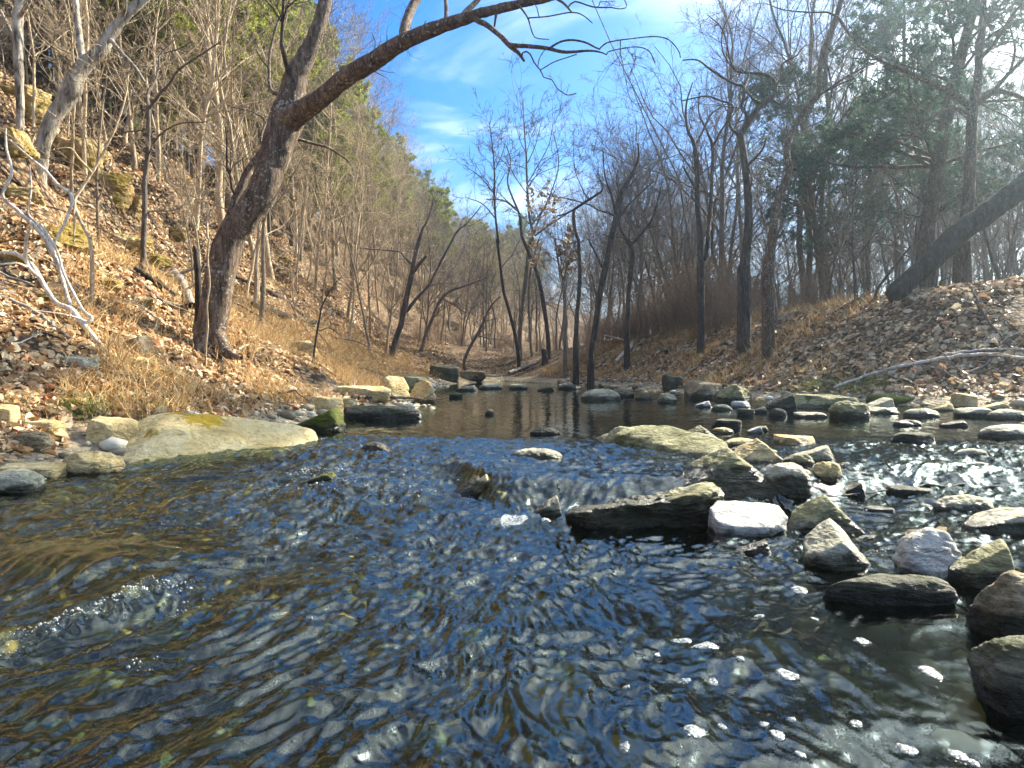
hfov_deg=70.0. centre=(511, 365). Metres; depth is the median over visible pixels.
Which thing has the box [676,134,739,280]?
woodland tree
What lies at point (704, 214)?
woodland tree
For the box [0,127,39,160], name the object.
rock outcrop
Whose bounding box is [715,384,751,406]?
boulder
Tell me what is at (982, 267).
woodland tree
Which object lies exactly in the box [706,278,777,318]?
brush shrub
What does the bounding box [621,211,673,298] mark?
woodland tree
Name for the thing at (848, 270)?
woodland sapling
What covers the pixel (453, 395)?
cobble
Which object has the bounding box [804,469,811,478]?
cobble
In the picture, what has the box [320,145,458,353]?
bare tree
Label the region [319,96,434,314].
bare tree
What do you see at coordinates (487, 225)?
pine tree
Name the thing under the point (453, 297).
woodland tree
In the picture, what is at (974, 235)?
woodland tree
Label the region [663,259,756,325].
brush shrub
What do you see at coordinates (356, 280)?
sapling
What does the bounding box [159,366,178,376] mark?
rock
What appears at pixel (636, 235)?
woodland tree
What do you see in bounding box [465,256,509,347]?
bare tree
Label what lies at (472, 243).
woodland tree
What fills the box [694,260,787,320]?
brush shrub
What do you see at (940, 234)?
woodland sapling
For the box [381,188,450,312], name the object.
bare tree
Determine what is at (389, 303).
brush shrub
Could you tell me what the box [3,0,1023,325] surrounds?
sky
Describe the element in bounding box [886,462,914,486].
bare twig
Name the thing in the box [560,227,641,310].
woodland tree
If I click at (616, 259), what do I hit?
woodland tree
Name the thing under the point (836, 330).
fallen stick
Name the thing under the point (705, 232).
woodland sapling
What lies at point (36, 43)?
pine tree
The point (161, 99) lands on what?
pine tree
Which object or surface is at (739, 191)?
woodland tree
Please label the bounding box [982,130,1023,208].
woodland sapling
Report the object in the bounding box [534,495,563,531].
rock
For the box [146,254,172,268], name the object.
rock outcrop
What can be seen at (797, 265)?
brush shrub
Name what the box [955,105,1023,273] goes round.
woodland tree
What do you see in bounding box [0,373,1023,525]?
pebbles
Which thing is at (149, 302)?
rock outcrop
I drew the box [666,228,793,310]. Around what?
brush shrub
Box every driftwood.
[609,336,633,362]
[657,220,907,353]
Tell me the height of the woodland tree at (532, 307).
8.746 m
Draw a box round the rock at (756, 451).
[733,438,783,470]
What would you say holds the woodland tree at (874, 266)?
on the ground at (818, 726)
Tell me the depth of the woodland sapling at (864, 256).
28.34 m
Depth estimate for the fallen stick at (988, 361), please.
9.73 m
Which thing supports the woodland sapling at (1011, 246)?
on the ground at (818, 726)
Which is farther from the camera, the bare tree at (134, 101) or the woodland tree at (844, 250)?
the woodland tree at (844, 250)
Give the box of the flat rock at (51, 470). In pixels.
[0,462,66,482]
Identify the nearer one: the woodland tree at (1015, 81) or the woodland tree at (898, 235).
the woodland tree at (1015, 81)
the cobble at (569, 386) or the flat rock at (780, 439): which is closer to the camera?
the flat rock at (780, 439)
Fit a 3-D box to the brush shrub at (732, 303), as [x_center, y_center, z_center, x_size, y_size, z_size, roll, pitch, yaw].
[5.138,-1.715,16.073,2.750,1.984,1.550,0,0,-11]
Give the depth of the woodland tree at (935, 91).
36.48 m
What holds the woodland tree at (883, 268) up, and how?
on the ground at (818, 726)
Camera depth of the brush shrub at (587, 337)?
22.94 m
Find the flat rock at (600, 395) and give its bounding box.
[581,389,620,400]
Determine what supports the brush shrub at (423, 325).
on the ground at (818, 726)
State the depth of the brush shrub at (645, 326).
22.37 m
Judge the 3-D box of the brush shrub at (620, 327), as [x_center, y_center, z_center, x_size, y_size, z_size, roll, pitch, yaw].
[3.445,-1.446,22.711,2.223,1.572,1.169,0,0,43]
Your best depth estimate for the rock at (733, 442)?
4.37 m
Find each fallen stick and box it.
[0,161,24,186]
[0,187,127,241]
[0,271,29,284]
[10,327,44,343]
[27,251,87,293]
[55,308,132,337]
[108,144,155,149]
[109,298,175,327]
[128,176,148,201]
[136,278,268,352]
[164,219,205,270]
[167,301,194,312]
[173,339,261,380]
[233,292,271,323]
[238,339,265,349]
[266,262,310,331]
[276,389,313,407]
[284,341,342,380]
[299,310,337,353]
[335,337,387,360]
[358,384,449,402]
[810,318,846,335]
[822,276,893,317]
[904,305,942,342]
[914,264,973,293]
[923,336,971,377]
[950,260,1011,347]
[970,330,1023,372]
[987,270,1023,280]
[992,309,1020,334]
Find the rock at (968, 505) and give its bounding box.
[933,494,994,527]
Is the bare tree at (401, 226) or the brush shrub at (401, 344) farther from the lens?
the bare tree at (401, 226)
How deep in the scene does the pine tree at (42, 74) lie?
19.02 m
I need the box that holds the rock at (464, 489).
[451,476,499,513]
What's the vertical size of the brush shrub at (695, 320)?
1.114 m
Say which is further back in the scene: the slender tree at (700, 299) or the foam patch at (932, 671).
the slender tree at (700, 299)
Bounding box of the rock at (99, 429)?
[85,416,138,445]
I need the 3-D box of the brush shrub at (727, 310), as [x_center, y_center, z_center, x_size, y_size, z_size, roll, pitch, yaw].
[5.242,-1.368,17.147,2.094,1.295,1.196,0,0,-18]
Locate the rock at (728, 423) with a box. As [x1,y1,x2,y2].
[712,419,741,427]
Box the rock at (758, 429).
[747,426,762,438]
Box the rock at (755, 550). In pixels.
[735,539,773,567]
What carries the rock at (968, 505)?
on the stream water
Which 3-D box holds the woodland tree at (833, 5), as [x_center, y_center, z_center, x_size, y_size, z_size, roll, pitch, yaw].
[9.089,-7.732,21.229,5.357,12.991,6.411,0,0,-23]
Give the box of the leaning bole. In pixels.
[884,171,1023,304]
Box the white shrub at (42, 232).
[0,126,102,346]
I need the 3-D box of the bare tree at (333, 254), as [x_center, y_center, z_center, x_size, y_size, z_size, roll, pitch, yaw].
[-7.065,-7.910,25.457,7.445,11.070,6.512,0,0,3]
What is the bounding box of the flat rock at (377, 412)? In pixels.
[343,405,423,419]
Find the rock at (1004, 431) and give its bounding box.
[977,424,1023,448]
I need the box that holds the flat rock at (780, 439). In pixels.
[773,434,814,453]
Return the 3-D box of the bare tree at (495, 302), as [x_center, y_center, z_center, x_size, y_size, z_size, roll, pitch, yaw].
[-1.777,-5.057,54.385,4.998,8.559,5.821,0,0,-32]
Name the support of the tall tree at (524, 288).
on the ground at (818, 726)
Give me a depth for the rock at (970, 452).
4.00 m
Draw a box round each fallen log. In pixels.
[130,256,206,308]
[133,265,176,296]
[236,275,306,317]
[250,301,329,327]
[508,361,536,374]
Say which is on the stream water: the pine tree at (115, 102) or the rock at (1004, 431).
the rock at (1004, 431)
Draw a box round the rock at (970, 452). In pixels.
[952,448,990,468]
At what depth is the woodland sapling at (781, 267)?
37.12 m
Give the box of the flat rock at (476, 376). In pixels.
[459,370,485,381]
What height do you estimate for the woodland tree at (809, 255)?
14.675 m
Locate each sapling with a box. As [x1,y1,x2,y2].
[0,0,25,72]
[0,0,48,43]
[0,0,52,83]
[0,0,106,126]
[0,1,36,36]
[0,11,12,63]
[2,1,162,242]
[23,0,120,136]
[23,0,204,201]
[24,0,139,143]
[24,0,240,176]
[27,9,152,305]
[35,0,207,182]
[35,8,114,63]
[48,35,139,110]
[56,1,226,186]
[66,14,114,113]
[100,55,135,122]
[102,73,193,177]
[103,0,390,321]
[104,48,159,131]
[105,26,181,152]
[125,64,179,137]
[130,52,263,243]
[134,46,228,156]
[140,48,257,280]
[151,13,307,264]
[158,107,233,290]
[159,54,215,204]
[170,46,235,162]
[189,15,325,305]
[189,70,250,206]
[193,192,225,365]
[195,59,260,196]
[207,19,365,297]
[265,183,335,303]
[271,95,399,280]
[276,113,388,291]
[290,186,339,269]
[294,115,405,351]
[302,165,380,303]
[305,164,405,335]
[312,271,341,360]
[327,182,397,311]
[334,191,376,279]
[334,227,353,287]
[378,215,428,345]
[399,220,479,338]
[409,281,447,341]
[419,239,455,329]
[433,262,462,342]
[593,211,666,307]
[594,128,696,333]
[596,218,665,306]
[600,216,670,305]
[637,228,690,297]
[643,182,724,293]
[649,173,714,285]
[656,206,733,312]
[660,184,732,324]
[666,180,734,284]
[674,189,760,279]
[689,215,753,319]
[700,115,828,289]
[705,110,856,324]
[714,187,792,276]
[717,204,790,305]
[724,223,763,277]
[743,207,813,305]
[749,62,962,297]
[750,204,795,279]
[753,160,817,311]
[769,119,884,295]
[775,228,805,300]
[775,240,798,288]
[776,118,898,303]
[777,222,845,286]
[778,197,836,298]
[780,132,880,302]
[807,0,994,289]
[814,145,903,297]
[817,242,878,292]
[823,165,893,294]
[826,35,1007,262]
[828,171,902,295]
[832,174,893,284]
[846,176,936,277]
[846,224,885,296]
[846,237,893,295]
[847,228,892,294]
[851,213,908,292]
[860,213,938,285]
[873,203,948,280]
[873,228,918,293]
[873,245,911,302]
[876,104,1023,274]
[877,236,910,283]
[884,160,996,277]
[890,53,1022,278]
[895,195,1002,283]
[901,218,975,284]
[902,138,1009,286]
[904,216,983,280]
[906,165,1019,280]
[929,67,1023,275]
[933,73,1023,277]
[937,203,1022,282]
[941,156,1023,274]
[942,72,1023,220]
[945,35,1023,227]
[954,171,1023,279]
[971,197,1023,278]
[976,222,1023,279]
[978,77,1023,249]
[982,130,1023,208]
[988,221,1023,277]
[994,229,1022,275]
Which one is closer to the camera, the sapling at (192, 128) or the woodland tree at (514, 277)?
the sapling at (192, 128)
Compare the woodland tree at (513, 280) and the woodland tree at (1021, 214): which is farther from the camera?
the woodland tree at (513, 280)
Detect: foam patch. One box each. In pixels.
[499,514,527,526]
[670,638,691,643]
[683,725,708,737]
[691,641,718,648]
[770,729,784,740]
[776,668,799,679]
[790,585,807,593]
[850,720,860,727]
[853,637,868,644]
[896,743,917,754]
[918,665,942,679]
[947,749,970,760]
[966,757,979,766]
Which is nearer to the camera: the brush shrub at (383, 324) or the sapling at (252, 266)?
the sapling at (252, 266)
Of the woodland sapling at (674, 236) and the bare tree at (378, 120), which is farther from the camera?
the bare tree at (378, 120)
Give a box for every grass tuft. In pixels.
[0,390,50,417]
[30,388,143,424]
[126,387,203,414]
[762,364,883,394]
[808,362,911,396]
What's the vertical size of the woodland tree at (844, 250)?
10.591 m
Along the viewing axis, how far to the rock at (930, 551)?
2.04 m
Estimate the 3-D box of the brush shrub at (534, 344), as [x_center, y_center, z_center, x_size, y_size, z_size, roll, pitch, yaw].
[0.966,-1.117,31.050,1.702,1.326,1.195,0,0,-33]
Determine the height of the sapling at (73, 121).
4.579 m
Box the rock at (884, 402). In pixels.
[867,397,894,406]
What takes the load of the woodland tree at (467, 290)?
on the ground at (818, 726)
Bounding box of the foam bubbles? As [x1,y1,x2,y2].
[0,438,916,670]
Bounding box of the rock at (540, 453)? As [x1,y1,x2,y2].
[510,448,562,466]
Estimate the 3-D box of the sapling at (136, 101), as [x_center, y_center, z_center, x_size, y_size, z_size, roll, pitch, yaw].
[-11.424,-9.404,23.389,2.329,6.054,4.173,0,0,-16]
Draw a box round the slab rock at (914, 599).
[822,573,958,624]
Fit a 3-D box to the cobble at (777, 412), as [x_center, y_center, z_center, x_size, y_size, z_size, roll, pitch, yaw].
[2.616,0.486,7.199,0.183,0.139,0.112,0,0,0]
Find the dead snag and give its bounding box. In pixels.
[192,245,204,330]
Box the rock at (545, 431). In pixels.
[530,428,559,438]
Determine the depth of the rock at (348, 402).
7.56 m
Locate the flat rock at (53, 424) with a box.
[19,418,64,433]
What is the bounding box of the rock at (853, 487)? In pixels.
[838,482,865,506]
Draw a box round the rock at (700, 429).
[688,425,715,436]
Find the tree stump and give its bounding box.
[541,349,547,364]
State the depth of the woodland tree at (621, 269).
27.79 m
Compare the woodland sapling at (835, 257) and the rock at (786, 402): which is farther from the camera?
the woodland sapling at (835, 257)
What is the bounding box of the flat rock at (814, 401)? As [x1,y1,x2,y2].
[794,394,858,410]
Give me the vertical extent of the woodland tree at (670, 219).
11.200 m
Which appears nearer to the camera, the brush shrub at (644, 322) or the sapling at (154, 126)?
the sapling at (154, 126)
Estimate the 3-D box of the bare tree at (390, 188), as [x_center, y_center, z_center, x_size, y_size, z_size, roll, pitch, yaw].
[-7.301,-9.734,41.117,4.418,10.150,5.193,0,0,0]
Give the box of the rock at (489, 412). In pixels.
[485,409,493,414]
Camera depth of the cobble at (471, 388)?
14.51 m
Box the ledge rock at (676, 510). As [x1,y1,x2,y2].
[565,482,724,551]
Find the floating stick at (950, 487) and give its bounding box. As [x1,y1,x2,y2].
[827,483,1023,496]
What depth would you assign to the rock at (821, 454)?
3.64 m
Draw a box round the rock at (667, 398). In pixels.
[657,393,676,402]
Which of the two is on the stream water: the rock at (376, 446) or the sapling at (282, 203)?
the rock at (376, 446)
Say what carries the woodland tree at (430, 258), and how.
on the ground at (818, 726)
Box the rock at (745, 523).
[707,500,787,559]
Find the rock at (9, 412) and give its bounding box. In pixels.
[0,404,20,426]
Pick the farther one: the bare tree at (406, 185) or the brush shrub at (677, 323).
the bare tree at (406, 185)
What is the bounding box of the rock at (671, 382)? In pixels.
[662,374,682,391]
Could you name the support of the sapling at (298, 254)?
on the ground at (818, 726)
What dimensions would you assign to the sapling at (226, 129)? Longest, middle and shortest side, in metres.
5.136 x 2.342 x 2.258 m
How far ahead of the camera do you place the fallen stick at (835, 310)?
13.14 m
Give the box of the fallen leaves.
[565,275,1023,398]
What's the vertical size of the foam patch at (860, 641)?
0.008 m
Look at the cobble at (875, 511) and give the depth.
2.94 m
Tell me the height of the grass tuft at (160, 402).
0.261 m
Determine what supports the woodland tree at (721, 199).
on the ground at (818, 726)
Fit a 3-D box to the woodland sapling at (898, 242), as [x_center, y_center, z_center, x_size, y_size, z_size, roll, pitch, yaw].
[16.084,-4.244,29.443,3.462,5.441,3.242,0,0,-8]
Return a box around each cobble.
[449,393,462,397]
[456,385,478,390]
[479,383,501,388]
[509,384,527,388]
[538,387,554,390]
[558,384,580,388]
[618,393,633,396]
[634,395,652,399]
[694,401,711,410]
[711,404,732,410]
[711,427,733,436]
[731,401,750,407]
[736,408,753,415]
[753,406,767,412]
[768,408,786,416]
[793,412,827,417]
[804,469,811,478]
[839,462,853,471]
[844,471,868,480]
[856,535,883,545]
[864,506,894,518]
[869,407,899,414]
[893,419,922,425]
[903,408,939,417]
[909,504,932,513]
[928,403,954,416]
[939,421,968,429]
[947,474,979,485]
[953,407,991,422]
[963,461,990,471]
[981,402,1009,410]
[986,409,1023,423]
[990,475,1019,484]
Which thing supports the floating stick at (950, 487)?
on the stream water
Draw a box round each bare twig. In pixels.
[557,484,562,503]
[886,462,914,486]
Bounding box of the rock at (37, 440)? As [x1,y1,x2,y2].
[9,430,55,453]
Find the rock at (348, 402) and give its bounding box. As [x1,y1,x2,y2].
[337,397,356,407]
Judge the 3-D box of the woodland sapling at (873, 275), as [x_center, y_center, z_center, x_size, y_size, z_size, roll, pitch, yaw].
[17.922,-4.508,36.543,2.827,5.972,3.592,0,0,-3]
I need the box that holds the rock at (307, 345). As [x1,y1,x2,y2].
[289,340,318,356]
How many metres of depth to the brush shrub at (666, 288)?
21.35 m
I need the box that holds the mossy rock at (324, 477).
[299,472,343,500]
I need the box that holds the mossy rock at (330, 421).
[297,408,347,444]
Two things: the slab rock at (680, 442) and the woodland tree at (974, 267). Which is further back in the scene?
the woodland tree at (974, 267)
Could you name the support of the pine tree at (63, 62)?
on the ground at (818, 726)
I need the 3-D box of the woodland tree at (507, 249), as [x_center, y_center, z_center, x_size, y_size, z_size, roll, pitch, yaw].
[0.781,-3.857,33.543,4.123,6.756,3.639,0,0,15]
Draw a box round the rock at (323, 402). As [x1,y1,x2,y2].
[311,396,343,413]
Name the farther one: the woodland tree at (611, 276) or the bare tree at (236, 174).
the woodland tree at (611, 276)
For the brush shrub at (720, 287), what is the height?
2.559 m
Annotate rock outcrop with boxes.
[0,84,58,132]
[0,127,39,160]
[0,253,30,262]
[1,185,48,211]
[33,293,65,302]
[39,223,94,253]
[51,136,107,174]
[88,169,134,213]
[98,279,122,291]
[113,233,154,256]
[129,195,147,221]
[136,297,153,308]
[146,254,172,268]
[169,227,186,241]
[260,285,273,293]
[279,257,291,261]
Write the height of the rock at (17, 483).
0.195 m
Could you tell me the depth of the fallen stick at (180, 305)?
8.08 m
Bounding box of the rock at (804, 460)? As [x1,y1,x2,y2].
[790,454,814,471]
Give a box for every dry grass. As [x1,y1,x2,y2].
[19,205,461,420]
[540,288,890,388]
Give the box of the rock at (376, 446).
[357,442,394,474]
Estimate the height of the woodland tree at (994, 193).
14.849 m
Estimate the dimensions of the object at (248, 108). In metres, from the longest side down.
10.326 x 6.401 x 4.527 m
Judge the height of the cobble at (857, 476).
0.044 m
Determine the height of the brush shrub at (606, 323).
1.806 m
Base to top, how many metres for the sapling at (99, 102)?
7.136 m
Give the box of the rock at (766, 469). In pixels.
[759,464,771,475]
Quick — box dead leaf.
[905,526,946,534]
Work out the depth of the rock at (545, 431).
5.29 m
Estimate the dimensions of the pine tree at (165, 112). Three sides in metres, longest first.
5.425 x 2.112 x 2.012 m
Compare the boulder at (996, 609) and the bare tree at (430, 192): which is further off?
the bare tree at (430, 192)
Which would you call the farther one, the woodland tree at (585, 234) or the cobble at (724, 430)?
the woodland tree at (585, 234)
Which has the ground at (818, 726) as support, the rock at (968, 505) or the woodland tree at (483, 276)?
the woodland tree at (483, 276)
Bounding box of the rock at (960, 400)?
[950,393,977,408]
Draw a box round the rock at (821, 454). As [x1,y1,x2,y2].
[783,445,834,463]
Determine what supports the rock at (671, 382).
on the ground at (818, 726)
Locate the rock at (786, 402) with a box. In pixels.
[765,392,797,412]
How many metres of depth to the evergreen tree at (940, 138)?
14.64 m
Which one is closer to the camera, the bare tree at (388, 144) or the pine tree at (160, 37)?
the pine tree at (160, 37)
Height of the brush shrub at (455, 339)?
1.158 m
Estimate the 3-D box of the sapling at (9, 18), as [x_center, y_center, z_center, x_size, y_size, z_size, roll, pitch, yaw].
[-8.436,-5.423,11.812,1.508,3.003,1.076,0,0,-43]
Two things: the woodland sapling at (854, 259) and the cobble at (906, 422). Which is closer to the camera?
the cobble at (906, 422)
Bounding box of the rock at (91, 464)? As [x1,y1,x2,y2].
[62,451,126,484]
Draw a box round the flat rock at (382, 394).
[335,385,390,403]
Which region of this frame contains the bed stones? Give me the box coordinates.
[0,472,1023,767]
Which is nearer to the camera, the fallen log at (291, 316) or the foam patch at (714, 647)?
the foam patch at (714, 647)
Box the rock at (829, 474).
[811,461,842,494]
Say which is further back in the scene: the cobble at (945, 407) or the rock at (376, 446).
the cobble at (945, 407)
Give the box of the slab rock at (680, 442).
[583,425,727,482]
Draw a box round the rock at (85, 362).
[60,356,99,369]
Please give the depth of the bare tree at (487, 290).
40.27 m
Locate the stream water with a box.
[0,381,1023,767]
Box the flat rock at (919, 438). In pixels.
[889,432,934,452]
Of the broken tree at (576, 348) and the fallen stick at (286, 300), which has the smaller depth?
the fallen stick at (286, 300)
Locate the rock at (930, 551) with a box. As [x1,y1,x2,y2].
[892,527,961,580]
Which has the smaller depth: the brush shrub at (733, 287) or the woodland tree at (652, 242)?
the brush shrub at (733, 287)
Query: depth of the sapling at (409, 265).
23.15 m
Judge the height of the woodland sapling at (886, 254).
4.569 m
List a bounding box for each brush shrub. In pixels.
[312,257,337,284]
[321,241,351,276]
[334,321,373,347]
[348,298,407,340]
[371,273,402,301]
[374,281,396,311]
[389,328,414,350]
[398,298,451,338]
[404,324,431,342]
[412,330,430,347]
[421,309,452,341]
[429,317,445,341]
[429,330,448,344]
[448,332,469,344]
[452,327,471,343]
[487,322,511,347]
[491,336,529,360]
[494,326,526,349]
[495,329,508,350]
[497,345,510,362]
[498,331,517,350]
[522,327,540,351]
[528,321,552,350]
[528,326,552,350]
[550,313,573,350]
[556,284,632,345]
[566,300,608,357]
[566,307,611,345]
[568,287,617,345]
[570,320,603,346]
[579,292,625,341]
[579,308,623,340]
[589,305,617,335]
[592,278,675,338]
[593,307,643,341]
[599,291,654,335]
[601,261,689,341]
[604,301,637,344]
[608,280,677,341]
[609,274,673,331]
[611,307,656,337]
[612,267,685,332]
[624,296,665,338]
[632,259,719,318]
[632,271,694,328]
[639,266,715,330]
[639,300,686,338]
[644,285,705,325]
[647,261,696,326]
[648,250,722,325]
[649,246,728,317]
[650,308,695,337]
[652,259,724,329]
[653,267,715,324]
[654,294,714,331]
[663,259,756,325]
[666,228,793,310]
[667,301,724,334]
[669,238,762,314]
[672,266,756,333]
[677,221,761,321]
[678,237,795,318]
[679,256,760,321]
[681,251,784,324]
[683,297,733,333]
[685,286,755,334]
[688,263,785,314]
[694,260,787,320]
[705,249,788,323]
[705,285,757,329]
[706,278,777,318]
[709,243,789,320]
[713,254,779,307]
[716,240,818,309]
[751,257,845,311]
[751,274,802,312]
[752,260,805,310]
[776,252,829,310]
[778,264,818,311]
[779,258,817,306]
[782,215,925,306]
[782,253,848,307]
[787,245,872,304]
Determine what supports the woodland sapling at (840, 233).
on the ground at (818, 726)
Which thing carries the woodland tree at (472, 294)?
on the ground at (818, 726)
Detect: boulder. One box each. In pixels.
[116,412,319,482]
[379,376,409,400]
[404,376,426,393]
[410,380,436,402]
[429,365,459,382]
[673,448,780,504]
[684,380,721,403]
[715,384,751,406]
[765,462,812,519]
[787,495,865,550]
[803,518,872,593]
[828,400,870,417]
[947,539,1014,616]
[965,570,1023,646]
[967,635,1023,751]
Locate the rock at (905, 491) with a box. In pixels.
[886,485,933,508]
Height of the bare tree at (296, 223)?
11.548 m
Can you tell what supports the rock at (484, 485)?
on the stream water
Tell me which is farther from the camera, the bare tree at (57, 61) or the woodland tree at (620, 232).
the woodland tree at (620, 232)
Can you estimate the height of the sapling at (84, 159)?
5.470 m
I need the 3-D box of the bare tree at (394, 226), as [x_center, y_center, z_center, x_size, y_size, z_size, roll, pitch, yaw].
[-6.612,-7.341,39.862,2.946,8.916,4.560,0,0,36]
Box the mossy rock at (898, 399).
[866,394,914,404]
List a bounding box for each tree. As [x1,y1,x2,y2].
[0,0,39,130]
[0,0,65,56]
[0,0,86,136]
[2,0,211,168]
[2,0,303,228]
[3,8,61,72]
[8,0,174,186]
[24,16,27,57]
[28,24,61,73]
[33,0,37,77]
[36,0,46,84]
[44,5,48,81]
[52,0,95,96]
[52,1,149,93]
[56,2,95,113]
[61,55,64,83]
[63,16,70,75]
[71,25,98,111]
[72,1,227,92]
[77,0,130,132]
[87,0,202,173]
[89,19,146,123]
[89,27,206,144]
[90,15,138,99]
[90,25,145,131]
[92,0,228,269]
[102,0,310,298]
[106,88,110,115]
[111,1,129,127]
[124,0,368,203]
[124,88,178,146]
[130,0,267,217]
[131,59,186,150]
[133,0,326,279]
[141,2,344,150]
[144,33,223,173]
[157,28,182,149]
[158,0,400,230]
[180,94,269,176]
[182,0,321,184]
[191,0,680,362]
[196,1,283,144]
[206,30,294,132]
[208,1,364,257]
[212,0,404,289]
[223,41,299,236]
[225,0,327,212]
[235,0,423,289]
[245,0,368,246]
[259,26,366,261]
[271,81,312,222]
[272,60,422,343]
[272,78,349,258]
[276,3,398,213]
[279,9,327,232]
[294,76,336,233]
[295,110,355,262]
[297,0,414,257]
[297,132,339,248]
[298,55,413,318]
[303,6,414,265]
[310,0,417,228]
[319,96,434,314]
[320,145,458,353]
[326,66,396,278]
[337,54,392,246]
[341,114,404,282]
[344,76,392,224]
[344,76,429,260]
[346,127,402,283]
[354,171,515,358]
[357,111,418,272]
[366,132,417,275]
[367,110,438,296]
[367,111,406,247]
[368,169,427,278]
[369,117,430,260]
[371,157,439,289]
[375,134,418,254]
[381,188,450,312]
[381,233,439,309]
[386,162,462,340]
[388,128,438,276]
[388,159,482,341]
[388,175,418,276]
[389,197,421,257]
[391,149,420,259]
[397,147,420,244]
[397,178,426,275]
[400,200,488,317]
[402,179,429,263]
[410,191,468,342]
[413,168,436,253]
[413,180,477,275]
[416,186,458,297]
[417,204,515,345]
[419,252,496,351]
[420,217,473,330]
[421,171,448,268]
[421,195,458,298]
[423,208,507,339]
[425,185,454,252]
[426,222,505,340]
[431,221,466,302]
[431,221,476,300]
[435,219,473,310]
[436,86,542,366]
[446,258,509,345]
[447,215,517,336]
[449,221,512,350]
[449,249,488,344]
[450,205,492,312]
[451,214,490,313]
[452,221,517,347]
[453,239,527,348]
[455,220,515,346]
[457,229,504,325]
[458,218,479,268]
[459,115,550,358]
[459,219,511,337]
[461,221,496,320]
[462,296,507,369]
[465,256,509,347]
[466,219,488,306]
[466,246,515,345]
[472,236,534,327]
[475,236,502,312]
[477,39,613,360]
[477,240,524,344]
[484,241,524,333]
[485,209,574,311]
[485,229,521,344]
[489,235,508,273]
[489,255,551,338]
[491,199,571,351]
[492,221,558,331]
[492,241,518,332]
[494,218,555,349]
[494,230,521,317]
[496,244,525,334]
[500,243,530,332]
[506,225,529,269]
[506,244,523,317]
[507,228,527,325]
[508,223,555,328]
[511,189,596,347]
[513,233,590,345]
[515,188,599,349]
[516,213,550,311]
[518,197,580,355]
[518,247,590,341]
[519,195,582,349]
[520,222,548,341]
[524,179,586,377]
[525,123,610,385]
[525,259,572,349]
[532,266,573,340]
[534,178,632,348]
[534,288,567,336]
[538,85,710,341]
[539,172,620,325]
[543,93,692,312]
[546,244,599,328]
[548,259,592,319]
[549,156,662,329]
[549,269,583,348]
[551,104,675,387]
[551,247,604,326]
[555,57,691,335]
[556,212,625,311]
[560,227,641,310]
[563,169,655,309]
[563,170,650,343]
[564,88,715,294]
[565,143,676,313]
[565,206,618,309]
[570,0,821,292]
[570,94,689,335]
[570,214,639,342]
[571,170,635,318]
[573,232,646,332]
[574,182,656,302]
[574,265,603,321]
[576,191,665,313]
[576,225,605,321]
[578,162,652,333]
[579,15,792,292]
[582,169,654,319]
[584,138,676,333]
[588,166,703,297]
[592,0,805,336]
[595,157,696,370]
[599,134,682,309]
[612,0,823,267]
[615,135,704,295]
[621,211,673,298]
[623,154,689,295]
[625,149,706,301]
[626,102,741,276]
[640,190,686,292]
[642,33,763,356]
[644,180,718,281]
[644,201,690,294]
[647,142,716,279]
[648,167,737,288]
[655,149,768,275]
[656,2,820,358]
[661,62,766,275]
[661,96,760,267]
[668,0,839,273]
[668,192,742,265]
[669,80,791,276]
[670,0,837,258]
[672,156,735,291]
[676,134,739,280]
[694,0,1009,307]
[703,0,901,305]
[710,0,895,275]
[711,208,795,275]
[713,40,860,267]
[725,165,794,275]
[726,112,850,293]
[731,0,928,301]
[732,183,816,285]
[734,56,889,305]
[740,0,941,359]
[752,114,898,293]
[754,221,806,290]
[762,129,859,300]
[770,0,926,253]
[775,0,998,296]
[785,35,920,297]
[787,209,862,298]
[792,0,1023,288]
[803,181,878,299]
[804,115,914,284]
[808,96,1003,279]
[811,51,963,274]
[813,194,874,275]
[817,56,948,276]
[819,84,981,267]
[821,0,1020,287]
[824,193,893,293]
[831,16,1023,284]
[831,68,916,261]
[831,182,909,298]
[833,225,890,293]
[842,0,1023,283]
[843,244,888,297]
[845,153,1011,276]
[848,109,1021,283]
[848,120,993,251]
[853,129,931,272]
[858,23,988,229]
[861,218,907,294]
[873,83,983,255]
[874,5,1023,242]
[878,124,1009,267]
[883,172,977,283]
[887,118,1016,270]
[912,35,1023,280]
[913,163,1023,272]
[929,6,1023,226]
[938,141,1022,285]
[955,59,1023,230]
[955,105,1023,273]
[956,62,1023,274]
[956,76,1023,279]
[956,120,1023,280]
[960,49,1023,220]
[962,118,1019,277]
[968,31,1023,178]
[972,241,988,276]
[973,165,1021,281]
[979,213,1023,274]
[988,89,1023,245]
[993,41,1023,122]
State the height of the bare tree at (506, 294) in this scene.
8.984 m
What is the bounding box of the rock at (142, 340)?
[121,335,153,355]
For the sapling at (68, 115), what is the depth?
12.95 m
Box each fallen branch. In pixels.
[8,297,70,338]
[921,359,972,388]
[944,347,1023,354]
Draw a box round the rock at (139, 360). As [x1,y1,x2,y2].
[123,357,148,374]
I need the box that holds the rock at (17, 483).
[0,468,46,505]
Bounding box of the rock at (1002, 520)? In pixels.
[960,507,1023,550]
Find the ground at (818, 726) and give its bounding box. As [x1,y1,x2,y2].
[0,34,1023,767]
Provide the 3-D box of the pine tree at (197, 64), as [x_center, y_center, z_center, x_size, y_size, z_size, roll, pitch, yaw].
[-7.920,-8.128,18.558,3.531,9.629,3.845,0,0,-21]
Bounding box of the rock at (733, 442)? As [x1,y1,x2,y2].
[725,438,751,448]
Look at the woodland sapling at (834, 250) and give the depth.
19.88 m

